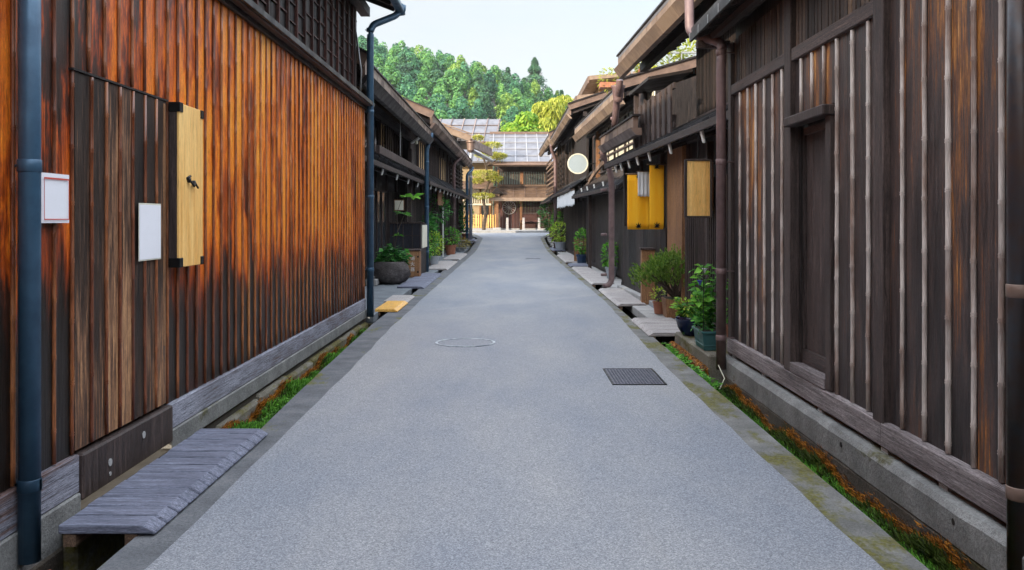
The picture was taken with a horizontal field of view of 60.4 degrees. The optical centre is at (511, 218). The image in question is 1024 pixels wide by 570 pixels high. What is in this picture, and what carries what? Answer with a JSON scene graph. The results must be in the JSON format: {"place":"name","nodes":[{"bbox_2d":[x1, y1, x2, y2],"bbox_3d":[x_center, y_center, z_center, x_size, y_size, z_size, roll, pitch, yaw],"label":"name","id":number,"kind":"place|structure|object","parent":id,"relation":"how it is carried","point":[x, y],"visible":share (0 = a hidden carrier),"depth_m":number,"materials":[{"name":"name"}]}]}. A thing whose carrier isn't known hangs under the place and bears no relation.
{"place":"outdoors","nodes":[
{"label":"outdoors","id":0,"kind":"place"},
{"bbox_2d":[81,223,674,509],"bbox_3d":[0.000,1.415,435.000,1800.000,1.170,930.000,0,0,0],"label":"ground","id":1,"kind":"structure","parent":0,"point":[109,486],"depth_m":6.81,"materials":[{"name":"soil"}]},
{"bbox_2d":[0,0,405,569],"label":"warehouse","id":2,"kind":"structure","parent":1,"relation":"on","point":[117,358],"depth_m":5.75,"materials":[{"name":"brown wood"}]},
{"bbox_2d":[41,172,68,222],"bbox_3d":[-2.315,-0.105,4.465,0.009,0.250,0.270,0,0,0],"label":"paper notice","id":3,"kind":"object","parent":2,"relation":"attached to","point":[54,198],"visible":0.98,"depth_m":4.45,"materials":[{"name":"white"}]},
{"bbox_2d":[74,71,165,450],"bbox_3d":[-2.348,0.224,5.312,0.060,2.031,1.233,0,0,0],"label":"side door","id":4,"kind":"structure","parent":2,"relation":"in","point":[120,132],"depth_m":5.18,"materials":[{"name":"brown wood"}]},
{"bbox_2d":[138,203,160,260],"bbox_3d":[-2.315,0.082,5.626,0.005,0.363,0.344,0,0,0],"label":"paper notice","id":5,"kind":"object","parent":2,"relation":"attached to","point":[149,231],"visible":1,"depth_m":5.61,"materials":[{"name":"paper"}]},
{"bbox_2d":[168,102,203,267],"bbox_3d":[-2.276,-0.233,6.196,0.108,1.125,0.476,0,0,0],"label":"sign board","id":6,"kind":"object","parent":2,"relation":"attached to","point":[185,185],"visible":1,"depth_m":6.08,"materials":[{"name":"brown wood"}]},
{"bbox_2d":[30,249,469,569],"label":"channel wall","id":7,"kind":"structure","parent":1,"relation":"on","point":[53,560],"depth_m":4.42,"materials":[{"name":"concrete"}]},
{"bbox_2d":[220,333,354,428],"bbox_3d":[-2.260,1.731,9.295,0.093,0.307,6.476,0,0,0],"label":"orange moss","id":8,"kind":"object","parent":7,"relation":"attached to","point":[258,409],"visible":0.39,"depth_m":8.35,"materials":[{"name":"plant"}]},
{"bbox_2d":[228,327,366,428],"bbox_3d":[-2.102,1.755,9.844,0.365,0.333,7.609,0,0,0],"label":"green moss","id":9,"kind":"object","parent":7,"relation":"attached to","point":[297,385],"visible":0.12,"depth_m":8.53,"materials":[{"name":"plant"}]},
{"bbox_2d":[260,392,296,422],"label":"gutter weeds","id":10,"kind":"object","parent":9,"relation":"on","point":[275,410],"visible":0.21,"depth_m":7.68,"materials":[{"name":"plant"}]},
{"bbox_2d":[97,233,482,569],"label":"kerb","id":11,"kind":"structure","parent":1,"relation":"on","point":[142,552],"depth_m":6.32,"materials":[{"name":"concrete"}]},
{"bbox_2d":[58,429,267,546],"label":"plank bridge","id":12,"kind":"structure","parent":11,"relation":"on","point":[156,495],"depth_m":4.90,"materials":[{"name":"wood"}]},
{"bbox_2d":[375,301,407,315],"bbox_3d":[-2.090,1.550,15.350,0.379,0.110,1.486,0,0,0],"label":"yellow plank","id":13,"kind":"object","parent":11,"relation":"on","point":[392,306],"visible":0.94,"depth_m":15.02,"materials":[{"name":"wood"}]},
{"bbox_2d":[384,295,414,302],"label":"plank bridge","id":14,"kind":"structure","parent":11,"relation":"on","point":[407,298],"depth_m":16.67,"materials":[{"name":"wood"}]},
{"bbox_2d":[397,273,441,289],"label":"plank bridge","id":15,"kind":"structure","parent":11,"relation":"on","point":[423,280],"depth_m":21.10,"materials":[{"name":"wood"}]},
{"bbox_2d":[429,261,456,270],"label":"plank bridge","id":16,"kind":"structure","parent":11,"relation":"on","point":[443,265],"depth_m":28.36,"materials":[{"name":"wood"}]},
{"bbox_2d":[443,253,466,260],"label":"plank bridge","id":17,"kind":"structure","parent":11,"relation":"on","point":[458,256],"depth_m":35.16,"materials":[{"name":"wood"}]},
{"bbox_2d":[357,47,433,285],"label":"townhouse","id":18,"kind":"structure","parent":1,"relation":"on","point":[395,114],"depth_m":21.73,"materials":[{"name":"brown wood"}]},
{"bbox_2d":[365,110,378,151],"bbox_3d":[-3.220,-1.900,20.100,0.060,1.000,2.100,0,0,0],"label":"window","id":19,"kind":"structure","parent":18,"relation":"in","point":[376,121],"depth_m":20.76,"materials":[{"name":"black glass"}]},
{"bbox_2d":[365,186,386,268],"bbox_3d":[-3.360,0.200,21.750,0.060,1.900,3.400,0,0,0],"label":"window","id":20,"kind":"structure","parent":18,"relation":"in","point":[380,196],"depth_m":22.16,"materials":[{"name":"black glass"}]},
{"bbox_2d":[379,120,392,151],"bbox_3d":[-3.210,-1.900,22.375,0.060,1.000,2.150,0,0,0],"label":"window","id":21,"kind":"structure","parent":18,"relation":"in","point":[381,124],"depth_m":21.72,"materials":[{"name":"wood"}]},
{"bbox_2d":[393,130,400,156],"bbox_3d":[-3.220,-1.900,24.550,0.060,1.000,1.600,0,0,0],"label":"window","id":22,"kind":"structure","parent":18,"relation":"in","point":[396,137],"depth_m":24.52,"materials":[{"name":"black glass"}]},
{"bbox_2d":[394,200,403,210],"bbox_3d":[-2.880,-0.645,22.418,0.260,0.870,0.035,0,0,0],"label":"sign","id":23,"kind":"object","parent":18,"relation":"hanging from","point":[397,203],"visible":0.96,"depth_m":22.40,"materials":[{"name":"beige paint"}]},
{"bbox_2d":[397,97,473,256],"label":"townhouse","id":24,"kind":"structure","parent":1,"relation":"on","point":[445,148],"depth_m":32.80,"materials":[{"name":"brown wood"}]},
{"bbox_2d":[418,139,425,169],"bbox_3d":[-2.971,-2.050,29.106,0.060,1.000,2.400,0,0,1],"label":"window","id":25,"kind":"structure","parent":24,"relation":"in","point":[421,145],"depth_m":28.90,"materials":[{"name":"wood"}]},
{"bbox_2d":[439,155,445,181],"bbox_3d":[-2.901,-2.050,36.506,0.060,1.000,3.200,0,0,1],"label":"window","id":26,"kind":"structure","parent":24,"relation":"in","point":[442,162],"depth_m":36.48,"materials":[{"name":"wood"}]},
{"bbox_2d":[441,122,492,241],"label":"corner house","id":27,"kind":"structure","parent":1,"relation":"on","point":[465,141],"depth_m":48.00,"materials":[{"name":"beige wood"}]},
{"bbox_2d":[458,202,462,233],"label":"window","id":28,"kind":"structure","parent":27,"relation":"in","point":[459,205],"depth_m":49.80,"materials":[{"name":"black glass"}]},
{"bbox_2d":[439,118,500,143],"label":"house","id":29,"kind":"structure","parent":1,"relation":"on","point":[485,127],"depth_m":69.79,"materials":[{"name":"grey metal"}]},
{"bbox_2d":[462,150,493,227],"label":"garden house","id":30,"kind":"structure","parent":1,"relation":"on","point":[477,164],"depth_m":63.36,"materials":[{"name":"beige paint"}]},
{"bbox_2d":[481,199,487,216],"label":"window","id":31,"kind":"structure","parent":30,"relation":"in","point":[482,211],"depth_m":63.33,"materials":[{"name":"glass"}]},
{"bbox_2d":[487,132,556,229],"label":"merchant house","id":32,"kind":"structure","parent":1,"relation":"on","point":[521,168],"depth_m":61.99,"materials":[{"name":"wood"}]},
{"bbox_2d":[502,201,515,213],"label":"cart wheel","id":33,"kind":"object","parent":32,"relation":"attached to","point":[509,207],"visible":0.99,"depth_m":61.92,"materials":[{"name":"brown wood"}]},
{"bbox_2d":[499,172,545,183],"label":"lattice","id":34,"kind":"structure","parent":32,"relation":"in","point":[499,172],"depth_m":62.06,"materials":[{"name":"brown wood"}]},
{"bbox_2d":[522,214,536,226],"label":"red door","id":35,"kind":"structure","parent":32,"relation":"in","point":[527,216],"depth_m":61.96,"materials":[{"name":"wood"}]},
{"bbox_2d":[540,214,546,226],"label":"red door","id":36,"kind":"structure","parent":32,"relation":"in","point":[545,217],"depth_m":61.96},
{"bbox_2d":[528,95,573,131],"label":"willow tree","id":37,"kind":"object","parent":1,"relation":"on","point":[549,113],"visible":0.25,"depth_m":92.64,"materials":[{"name":"yellow plant"}]},
{"bbox_2d":[538,129,571,241],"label":"townhouse","id":38,"kind":"structure","parent":1,"relation":"on","point":[561,153],"depth_m":47.80,"materials":[{"name":"brown wood"}]},
{"bbox_2d":[549,89,611,254],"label":"townhouse","id":39,"kind":"structure","parent":1,"relation":"on","point":[576,112],"depth_m":34.31,"materials":[{"name":"brown wood"}]},
{"bbox_2d":[557,189,574,208],"bbox_3d":[2.084,-0.734,34.700,0.085,0.587,9.800,0,0,0],"label":"white curtain","id":40,"kind":"object","parent":39,"relation":"hanging from","point":[564,200],"visible":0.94,"depth_m":33.65,"materials":[{"name":"fabric"}]},
{"bbox_2d":[573,71,635,100],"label":"back house","id":41,"kind":"structure","parent":1,"relation":"on","point":[590,86],"depth_m":34.76,"materials":[{"name":"beige wood"}]},
{"bbox_2d":[571,56,695,278],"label":"townhouse","id":42,"kind":"structure","parent":1,"relation":"on","point":[596,121],"depth_m":23.11,"materials":[{"name":"brown wood"}]},
{"bbox_2d":[567,153,595,173],"bbox_3d":[2.402,-1.850,29.400,1.095,0.690,0.080,0,0,0],"label":"round sign","id":43,"kind":"object","parent":42,"relation":"attached to","point":[577,163],"visible":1,"depth_m":29.37,"materials":[{"name":"beige paint"}]},
{"bbox_2d":[629,52,695,93],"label":"terrace house","id":44,"kind":"structure","parent":42,"relation":"on","point":[693,74],"depth_m":21.22,"materials":[{"name":"wood"}]},
{"bbox_2d":[596,67,618,93],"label":"roof plants","id":45,"kind":"object","parent":44,"relation":"on","point":[605,85],"visible":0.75,"depth_m":23.40,"materials":[{"name":"plant"}]},
{"bbox_2d":[633,38,695,72],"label":"roof plants","id":46,"kind":"object","parent":44,"relation":"on","point":[676,56],"visible":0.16,"depth_m":21.40,"materials":[{"name":"plant"}]},
{"bbox_2d":[598,0,735,325],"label":"shop house","id":47,"kind":"structure","parent":1,"relation":"on","point":[660,33],"depth_m":14.33,"materials":[{"name":"brown wood"}]},
{"bbox_2d":[625,173,648,229],"bbox_3d":[2.300,-0.332,15.996,0.480,1.046,0.036,0,0,0],"label":"shop curtain","id":48,"kind":"object","parent":47,"relation":"hanging from","point":[637,212],"visible":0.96,"depth_m":16.00,"materials":[{"name":"yellow fabric"}]},
{"bbox_2d":[637,171,648,196],"bbox_3d":[2.380,-0.637,15.902,0.250,0.466,0.030,0,0,0],"label":"white flap","id":49,"kind":"object","parent":47,"relation":"hanging from","point":[643,183],"visible":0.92,"depth_m":15.90,"materials":[{"name":"fabric"}]},
{"bbox_2d":[647,164,666,228],"bbox_3d":[2.470,-0.395,14.996,0.330,1.141,0.036,0,0,0],"label":"shop curtain","id":50,"kind":"object","parent":47,"relation":"hanging from","point":[656,196],"visible":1,"depth_m":15.00,"materials":[{"name":"yellow fabric"}]},
{"bbox_2d":[684,135,711,217],"bbox_3d":[2.375,-0.542,11.215,0.350,1.055,0.054,0,0,0],"label":"hanging sign","id":51,"kind":"object","parent":47,"relation":"hanging from","point":[697,188],"visible":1,"depth_m":11.20,"materials":[{"name":"brown wood"}]},
{"bbox_2d":[712,161,715,209],"bbox_3d":[2.678,-0.440,11.550,0.285,0.660,0.500,0,0,0],"label":"side sign","id":52,"kind":"object","parent":47,"relation":"attached to","point":[713,162],"visible":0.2,"depth_m":11.30,"materials":[{"name":"brown paint"}]},
{"bbox_2d":[675,332,728,386],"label":"stone slab","id":53,"kind":"structure","parent":1,"relation":"on","point":[691,347],"depth_m":9.83,"materials":[{"name":"concrete"}]},
{"bbox_2d":[669,341,708,375],"bbox_3d":[2.086,1.797,10.485,0.097,0.414,2.132,0,0,0],"label":"orange lichen","id":54,"kind":"object","parent":53,"relation":"attached to","point":[695,362],"visible":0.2,"depth_m":10.22},
{"bbox_2d":[661,342,722,391],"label":"gutter weeds","id":55,"kind":"object","parent":53,"relation":"attached to","point":[697,370],"visible":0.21,"depth_m":9.62,"materials":[{"name":"green plant"}]},
{"bbox_2d":[669,295,715,335],"bbox_3d":[2.260,1.197,11.049,0.636,0.530,0.531,0,0,0],"label":"potted plant","id":56,"kind":"object","parent":53,"relation":"on","point":[683,316],"visible":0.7,"depth_m":10.94,"materials":[{"name":"green plant"}]},
{"bbox_2d":[688,263,715,350],"bbox_3d":[2.206,0.984,10.003,0.460,0.957,0.597,0,0,0],"label":"potted plant","id":57,"kind":"object","parent":53,"relation":"on","point":[705,337],"visible":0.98,"depth_m":9.91,"materials":[{"name":"plant"}]},
{"bbox_2d":[726,282,727,336],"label":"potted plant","id":58,"kind":"object","parent":53,"relation":"on","point":[727,317],"visible":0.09,"depth_m":10.26,"materials":[{"name":"green plant"}]},
{"bbox_2d":[541,235,928,569],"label":"kerb","id":59,"kind":"structure","parent":1,"relation":"on","point":[882,548],"depth_m":5.48,"materials":[{"name":"concrete"}]},
{"bbox_2d":[550,247,565,251],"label":"plank bridge","id":60,"kind":"structure","parent":59,"relation":"on","point":[552,249],"depth_m":41.59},
{"bbox_2d":[546,220,565,249],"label":"potted plant","id":61,"kind":"object","parent":60,"relation":"on","point":[559,245],"visible":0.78,"depth_m":41.61,"materials":[{"name":"green plant"}]},
{"bbox_2d":[557,255,576,264],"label":"plank bridge","id":62,"kind":"structure","parent":59,"relation":"on","point":[566,259],"depth_m":33.30,"materials":[{"name":"wood"}]},
{"bbox_2d":[568,263,587,267],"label":"plank bridge","id":63,"kind":"structure","parent":59,"relation":"on","point":[570,265],"depth_m":28.89,"materials":[{"name":"wood"}]},
{"bbox_2d":[572,267,613,286],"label":"plank bridge","id":64,"kind":"structure","parent":59,"relation":"on","point":[592,277],"depth_m":23.25,"materials":[{"name":"wood"}]},
{"bbox_2d":[598,288,645,309],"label":"plank bridge","id":65,"kind":"structure","parent":59,"relation":"on","point":[619,298],"depth_m":16.74,"materials":[{"name":"wood"}]},
{"bbox_2d":[631,317,680,338],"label":"plank bridge","id":66,"kind":"structure","parent":59,"relation":"on","point":[654,327],"depth_m":12.35,"materials":[{"name":"wood"}]},
{"bbox_2d":[553,252,986,569],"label":"channel wall","id":67,"kind":"structure","parent":1,"relation":"on","point":[860,484],"depth_m":5.69,"materials":[{"name":"concrete"}]},
{"bbox_2d":[715,385,962,569],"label":"green moss","id":68,"kind":"object","parent":67,"relation":"attached to","point":[928,564],"visible":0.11,"depth_m":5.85,"materials":[{"name":"plant"}]},
{"bbox_2d":[722,380,971,569],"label":"orange moss","id":69,"kind":"object","parent":67,"relation":"attached to","point":[861,497],"visible":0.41,"depth_m":5.63,"materials":[{"name":"plant"}]},
{"bbox_2d":[685,0,1023,569],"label":"storehouse","id":70,"kind":"structure","parent":1,"relation":"on","point":[875,271],"depth_m":5.46,"materials":[{"name":"brown wood"}]},
{"bbox_2d":[802,122,824,372],"bbox_3d":[2.425,0.215,6.900,0.060,1.930,0.796,0,0,0],"label":"door","id":71,"kind":"structure","parent":70,"relation":"in","point":[813,351],"depth_m":7.06,"materials":[{"name":"wood"}]},
{"bbox_2d":[364,236,474,322],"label":"pavement","id":72,"kind":"structure","parent":0,"point":[382,292],"depth_m":18.87,"materials":[{"name":"concrete"}]},
{"bbox_2d":[374,261,410,283],"bbox_3d":[-2.849,1.265,20.812,0.919,0.530,0.880,0,0,0],"label":"stone trough","id":73,"kind":"object","parent":72,"relation":"on","point":[392,272],"visible":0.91,"depth_m":20.46,"materials":[{"name":"stone"}]},
{"bbox_2d":[374,243,412,264],"bbox_3d":[-2.819,0.835,20.793,0.960,0.539,0.753,0,0,0],"label":"leafy plant","id":74,"kind":"object","parent":73,"relation":"in","point":[386,255],"visible":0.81,"depth_m":20.71,"materials":[{"name":"green plant"}]},
{"bbox_2d":[392,193,424,255],"bbox_3d":[-2.443,0.241,20.706,0.733,1.719,0.501,0,0,20],"label":"fig sapling","id":75,"kind":"object","parent":73,"relation":"in","point":[417,195],"visible":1,"depth_m":20.69,"materials":[{"name":"green plant"}]},
{"bbox_2d":[390,222,426,273],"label":"screen wall","id":76,"kind":"structure","parent":72,"relation":"on","point":[415,235],"depth_m":23.90,"materials":[{"name":"beige paint"}]},
{"bbox_2d":[406,249,421,276],"bbox_3d":[-2.600,1.163,23.200,0.410,0.735,0.460,0,0,0],"label":"fire extinguisher box","id":77,"kind":"object","parent":72,"relation":"on","point":[415,266],"visible":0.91,"depth_m":22.99,"materials":[{"name":"brown wood"}]},
{"bbox_2d":[407,252,417,275],"bbox_3d":[-2.600,1.180,22.993,0.300,0.640,0.011,0,0,0],"label":"door panel","id":78,"kind":"structure","parent":77,"relation":"in","point":[415,261],"depth_m":22.99,"materials":[{"name":"wood"}]},
{"bbox_2d":[421,211,440,264],"bbox_3d":[-2.852,0.619,30.210,0.881,1.838,2.921,0,0,0],"label":"bean trellis","id":79,"kind":"object","parent":72,"relation":"on","point":[432,219],"visible":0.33,"depth_m":29.79,"materials":[{"name":"green plant"}]},
{"bbox_2d":[429,233,434,258],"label":"potted plant","id":80,"kind":"object","parent":72,"relation":"on","point":[430,250],"visible":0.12,"depth_m":26.59,"materials":[{"name":"green plant"}]},
{"bbox_2d":[429,231,445,264],"bbox_3d":[-2.644,0.952,29.320,0.860,1.155,0.876,0,0,0],"label":"potted plant","id":81,"kind":"object","parent":72,"relation":"on","point":[434,260],"visible":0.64,"depth_m":29.18,"materials":[{"name":"green plant"}]},
{"bbox_2d":[430,193,453,230],"bbox_3d":[-2.782,0.256,32.549,1.249,2.552,1.234,0,0,0],"label":"tree","id":82,"kind":"object","parent":72,"relation":"on","point":[447,217],"visible":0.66,"depth_m":32.51,"materials":[{"name":"green plant"}]},
{"bbox_2d":[444,226,461,254],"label":"potted plant","id":83,"kind":"object","parent":72,"relation":"on","point":[450,249],"visible":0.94,"depth_m":37.38,"materials":[{"name":"green plant"}]},
{"bbox_2d":[450,237,470,251],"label":"potted plant","id":84,"kind":"object","parent":72,"relation":"on","point":[461,248],"visible":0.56,"depth_m":41.33,"materials":[{"name":"green plant"}]},
{"bbox_2d":[401,74,522,222],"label":"hill","id":85,"kind":"structure","parent":0,"point":[429,94],"depth_m":283.08,"materials":[{"name":"plant"}]},
{"bbox_2d":[358,35,570,214],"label":"hillside forest","id":86,"kind":"object","parent":85,"relation":"on","point":[395,63],"visible":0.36,"depth_m":276.25,"materials":[{"name":"plant"}]},
{"bbox_2d":[526,57,550,91],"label":"conifer tree","id":87,"kind":"object","parent":85,"relation":"on","point":[534,69],"visible":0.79,"depth_m":328.67,"materials":[{"name":"green plant"}]},
{"bbox_2d":[464,230,548,232],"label":"cross street","id":88,"kind":"structure","parent":0,"point":[508,231],"depth_m":57.20,"materials":[{"name":"asphalt"}]},
{"bbox_2d":[463,213,499,229],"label":"picket fence","id":89,"kind":"object","parent":88,"relation":"on","point":[480,224],"visible":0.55,"depth_m":61.58,"materials":[{"name":"yellow wood"}]},
{"bbox_2d":[472,134,507,229],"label":"garden pine","id":90,"kind":"object","parent":88,"relation":"on","point":[492,176],"visible":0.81,"depth_m":60.48,"materials":[{"name":"green plant"}]},
{"bbox_2d":[492,188,502,229],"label":"gate post","id":91,"kind":"object","parent":88,"relation":"on","point":[496,192],"visible":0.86,"depth_m":61.02,"materials":[{"name":"wood"}]},
{"bbox_2d":[506,218,508,229],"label":"bollard","id":92,"kind":"object","parent":88,"relation":"on","point":[507,223],"visible":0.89,"depth_m":60.92,"materials":[{"name":"white stone"}]},
{"bbox_2d":[522,218,524,229],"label":"bollard","id":93,"kind":"object","parent":88,"relation":"on","point":[523,223],"visible":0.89,"depth_m":60.92,"materials":[{"name":"stone"}]},
{"bbox_2d":[145,233,883,569],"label":"road","id":94,"kind":"structure","parent":0,"point":[532,438],"depth_m":5.47,"materials":[{"name":"asphalt"}]},
{"bbox_2d":[435,338,494,346],"bbox_3d":[-0.583,1.542,10.980,0.750,0.006,0.750,0,0,0],"label":"manhole cover","id":95,"kind":"object","parent":94,"relation":"on","point":[466,342],"visible":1,"depth_m":10.99,"materials":[{"name":"metal"}]},
{"bbox_2d":[603,368,666,384],"bbox_3d":[1.190,1.540,8.620,0.510,0.011,0.880,0,0,0],"label":"grate cover","id":96,"kind":"object","parent":94,"relation":"on","point":[633,376],"visible":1,"depth_m":8.57,"materials":[{"name":"metal"}]},
{"bbox_2d":[501,111,545,131],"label":"round tree","id":97,"kind":"object","parent":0,"point":[520,123],"visible":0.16,"depth_m":85.05,"materials":[{"name":"green plant"}]},
{"bbox_2d":[357,0,695,98],"label":"sky","id":98,"kind":"structure","parent":0,"point":[571,41],"materials":[{"name":"white"}]},
{"bbox_2d":[547,236,664,316],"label":"pavement","id":99,"kind":"structure","parent":0,"point":[643,311],"depth_m":15.55,"materials":[{"name":"concrete"}]},
{"bbox_2d":[537,196,551,231],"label":"shrub","id":100,"kind":"object","parent":99,"relation":"on","point":[543,215],"visible":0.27,"depth_m":53.35,"materials":[{"name":"green plant"}]},
{"bbox_2d":[549,211,562,241],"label":"potted plant","id":101,"kind":"object","parent":99,"relation":"on","point":[559,216],"visible":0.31,"depth_m":44.41,"materials":[{"name":"green plant"}]},
{"bbox_2d":[573,227,586,262],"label":"potted plant","id":102,"kind":"object","parent":99,"relation":"on","point":[581,258],"visible":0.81,"depth_m":30.10,"materials":[{"name":"green plant"}]},
{"bbox_2d":[574,237,585,260],"bbox_3d":[2.471,1.087,31.399,0.550,0.885,0.460,0,0,6],"label":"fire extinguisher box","id":103,"kind":"object","parent":99,"relation":"on","point":[576,252],"visible":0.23,"depth_m":31.20,"materials":[{"name":"black wood"}]},
{"bbox_2d":[575,239,585,260],"bbox_3d":[2.449,1.105,31.194,0.440,0.790,0.011,0,0,6],"label":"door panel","id":104,"kind":"structure","parent":103,"relation":"in","point":[576,252],"depth_m":31.20,"materials":[{"name":"wood"}]},
{"bbox_2d":[600,241,618,278],"bbox_3d":[2.557,1.027,22.591,0.613,1.007,0.642,0,0,0],"label":"potted plant","id":105,"kind":"object","parent":99,"relation":"on","point":[605,263],"visible":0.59,"depth_m":22.54,"materials":[{"name":"green plant"}]},
{"bbox_2d":[639,247,655,304],"bbox_3d":[2.530,1.022,15.850,0.450,1.015,0.360,0,0,4],"label":"wooden stand","id":106,"kind":"object","parent":99,"relation":"on","point":[646,295],"visible":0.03,"depth_m":15.70,"materials":[{"name":"black wood"}]},
{"bbox_2d":[644,251,655,302],"bbox_3d":[2.520,1.040,15.694,0.340,0.920,0.011,0,0,4],"label":"door panel","id":107,"kind":"structure","parent":106,"relation":"in","point":[647,295],"depth_m":15.70,"materials":[{"name":"wood"}]},
{"bbox_2d":[650,286,665,313],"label":"potted plant","id":108,"kind":"object","parent":99,"relation":"on","point":[657,305],"visible":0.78,"depth_m":14.04,"materials":[{"name":"green plant"}]},
{"bbox_3d":[2.830,1.685,14.660,0.800,0.330,2.600,0,0,0],"label":"paving slab","id":109,"kind":"object","parent":99,"relation":"on","visible":0},
{"bbox_2d":[628,244,684,317],"bbox_3d":[2.504,0.944,13.633,1.433,1.152,0.997,0,0,0],"label":"potted plant","id":110,"kind":"object","parent":109,"relation":"on","point":[663,265],"visible":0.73,"depth_m":13.44,"materials":[{"name":"plant"}]},
{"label":"plank bridge","id":111,"kind":"object","parent":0,"visible":0},
{"bbox_2d":[458,199,474,238],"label":"potted plant","id":112,"kind":"object","parent":111,"relation":"on","point":[464,223],"visible":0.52,"depth_m":48.90,"materials":[{"name":"green plant"}]}
]}

